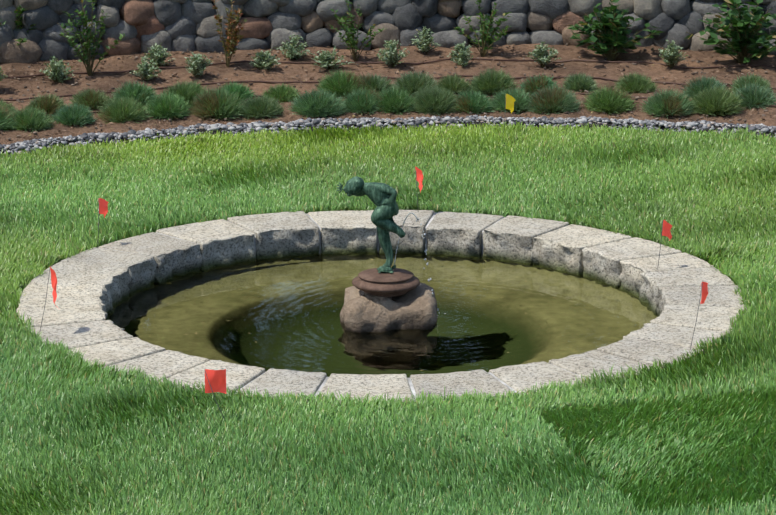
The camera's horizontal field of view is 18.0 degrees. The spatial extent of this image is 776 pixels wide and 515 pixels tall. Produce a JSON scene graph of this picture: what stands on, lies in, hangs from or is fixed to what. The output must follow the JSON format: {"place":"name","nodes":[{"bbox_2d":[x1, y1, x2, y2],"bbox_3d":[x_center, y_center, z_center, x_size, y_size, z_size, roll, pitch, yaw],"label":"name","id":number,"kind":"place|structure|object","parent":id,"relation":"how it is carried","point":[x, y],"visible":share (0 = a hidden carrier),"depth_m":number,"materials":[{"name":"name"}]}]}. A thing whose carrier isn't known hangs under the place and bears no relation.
{"place":"outdoors","nodes":[
{"label":"outdoors","id":0,"kind":"place"},
{"bbox_2d":[107,251,657,377],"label":"pond water","id":1,"kind":"structure","parent":0,"point":[283,312],"depth_m":14.70,"materials":[{"name":"green liquid"}]},
{"bbox_2d":[135,259,602,352],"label":"floating leaves","id":2,"kind":"object","parent":1,"relation":"on","point":[371,259],"visible":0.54,"depth_m":15.11,"materials":[{"name":"green plant"}]},
{"bbox_2d":[0,119,775,514],"bbox_3d":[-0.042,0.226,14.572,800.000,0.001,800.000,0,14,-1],"label":"ground","id":3,"kind":"structure","parent":0,"point":[474,445],"depth_m":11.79,"materials":[{"name":"green plant"}]},
{"bbox_2d":[205,369,225,420],"bbox_3d":[-0.840,0.711,12.125,0.133,0.331,0.062,0,14,-1],"label":"marker flag","id":4,"kind":"object","parent":3,"relation":"on","point":[215,380],"visible":1,"depth_m":12.10,"materials":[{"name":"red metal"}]},
{"bbox_2d":[0,43,775,144],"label":"planting bed","id":5,"kind":"object","parent":3,"relation":"on","point":[474,67],"visible":0.31,"depth_m":20.73,"materials":[{"name":"soil"}]},
{"bbox_2d":[211,0,246,66],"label":"red tip shrub","id":6,"kind":"object","parent":5,"relation":"on","point":[235,30],"depth_m":20.86,"materials":[{"name":"plant"}]},
{"bbox_2d":[0,43,767,139],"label":"bed clods","id":7,"kind":"object","parent":5,"relation":"on","point":[354,114],"visible":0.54,"depth_m":20.57,"materials":[{"name":"soil"}]},
{"bbox_2d":[0,67,775,131],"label":"ornamental grass tufts","id":8,"kind":"object","parent":5,"relation":"on","point":[711,96],"visible":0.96,"depth_m":19.68,"materials":[{"name":"green plant"}]},
{"bbox_2d":[0,0,775,63],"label":"stone wall","id":9,"kind":"structure","parent":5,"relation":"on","point":[169,25],"depth_m":21.51,"materials":[{"name":"grey stone"}]},
{"bbox_2d":[0,58,775,116],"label":"drip irrigation lines","id":10,"kind":"object","parent":5,"relation":"on","point":[401,78],"visible":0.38,"depth_m":20.68,"materials":[{"name":"brown"}]},
{"bbox_2d":[0,44,775,140],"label":"bark chips","id":11,"kind":"object","parent":5,"relation":"on","point":[319,79],"visible":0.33,"depth_m":20.66,"materials":[{"name":"brown wood"}]},
{"bbox_2d":[0,115,775,157],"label":"pebble strip","id":12,"kind":"object","parent":3,"relation":"on","point":[27,145],"visible":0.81,"depth_m":19.22,"materials":[{"name":"grey gravel"}]},
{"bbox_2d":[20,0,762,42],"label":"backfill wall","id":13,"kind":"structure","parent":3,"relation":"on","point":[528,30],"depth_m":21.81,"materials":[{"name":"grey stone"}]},
{"bbox_2d":[504,94,514,124],"bbox_3d":[0.947,-1.101,19.028,0.047,0.360,0.141,7,16,27],"label":"marker flag","id":14,"kind":"object","parent":3,"relation":"on","point":[509,102],"visible":0.96,"depth_m":19.00,"materials":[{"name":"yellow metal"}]},
{"bbox_2d":[393,213,445,317],"bbox_3d":[0.189,0.057,14.532,0.311,0.657,0.106,0,14,-1],"label":"fountain jet","id":15,"kind":"object","parent":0,"point":[425,251],"visible":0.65,"depth_m":14.52},
{"bbox_3d":[-0.042,0.790,14.716,4.300,0.735,4.300,0,14,-1],"label":"pond basin","id":16,"kind":"object","parent":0,"visible":0},
{"bbox_2d":[16,210,746,404],"bbox_3d":[-0.031,0.324,14.601,4.304,0.262,4.304,0,14,-1],"label":"pond coping","id":17,"kind":"object","parent":16,"relation":"on","point":[94,286],"visible":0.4,"depth_m":14.97,"materials":[{"name":"stone"}]},
{"bbox_2d":[97,198,108,247],"bbox_3d":[-1.816,-0.202,15.621,0.044,0.370,0.133,4,15,17],"label":"marker flag","id":18,"kind":"object","parent":17,"relation":"on","point":[103,206],"visible":0.96,"depth_m":15.59,"materials":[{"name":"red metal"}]},
{"bbox_2d":[415,166,422,211],"bbox_3d":[0.216,-0.429,16.509,0.034,0.370,0.092,-6,15,-21],"label":"marker flag","id":19,"kind":"object","parent":17,"relation":"on","point":[419,176],"visible":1,"depth_m":16.49,"materials":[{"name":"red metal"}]},
{"bbox_2d":[657,220,671,269],"bbox_3d":[1.702,-0.060,15.064,0.115,0.370,0.032,-13,19,-41],"label":"marker flag","id":20,"kind":"object","parent":17,"relation":"on","point":[666,227],"visible":0.92,"depth_m":15.05,"materials":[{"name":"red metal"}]},
{"bbox_2d":[690,282,707,348],"bbox_3d":[1.704,0.339,13.382,0.059,0.431,0.159,8,17,30],"label":"marker flag","id":21,"kind":"object","parent":17,"relation":"on","point":[704,288],"visible":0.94,"depth_m":13.35,"materials":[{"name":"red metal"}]},
{"bbox_2d":[340,283,436,332],"bbox_3d":[-0.001,0.698,14.704,0.592,1.040,0.541,0,14,-1],"label":"fountain rock","id":22,"kind":"object","parent":16,"relation":"on","point":[363,311],"visible":0.21,"depth_m":14.40,"materials":[{"name":"beige stone"}]},
{"bbox_2d":[337,176,405,272],"bbox_3d":[-0.100,-0.192,14.468,0.406,0.589,0.201,0,14,-1],"label":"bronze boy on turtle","id":23,"kind":"object","parent":22,"relation":"on","point":[382,197],"visible":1,"depth_m":14.38},
{"bbox_2d":[352,268,419,296],"bbox_3d":[-0.012,0.145,14.552,0.406,0.118,0.406,0,14,-1],"label":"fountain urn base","id":24,"kind":"object","parent":22,"relation":"on","point":[396,282],"visible":0.96,"depth_m":14.44,"materials":[{"name":"brown stone"}]},
{"bbox_2d":[102,213,729,401],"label":"stone joints","id":25,"kind":"object","parent":16,"relation":"on","point":[409,379],"visible":0.02,"depth_m":15.82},
{"bbox_2d":[40,266,56,329],"bbox_3d":[-1.883,0.267,13.663,0.148,0.431,0.075,9,17,30],"label":"marker flag","id":26,"kind":"object","parent":25,"relation":"on","point":[53,280],"visible":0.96,"depth_m":13.64,"materials":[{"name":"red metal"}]}
]}

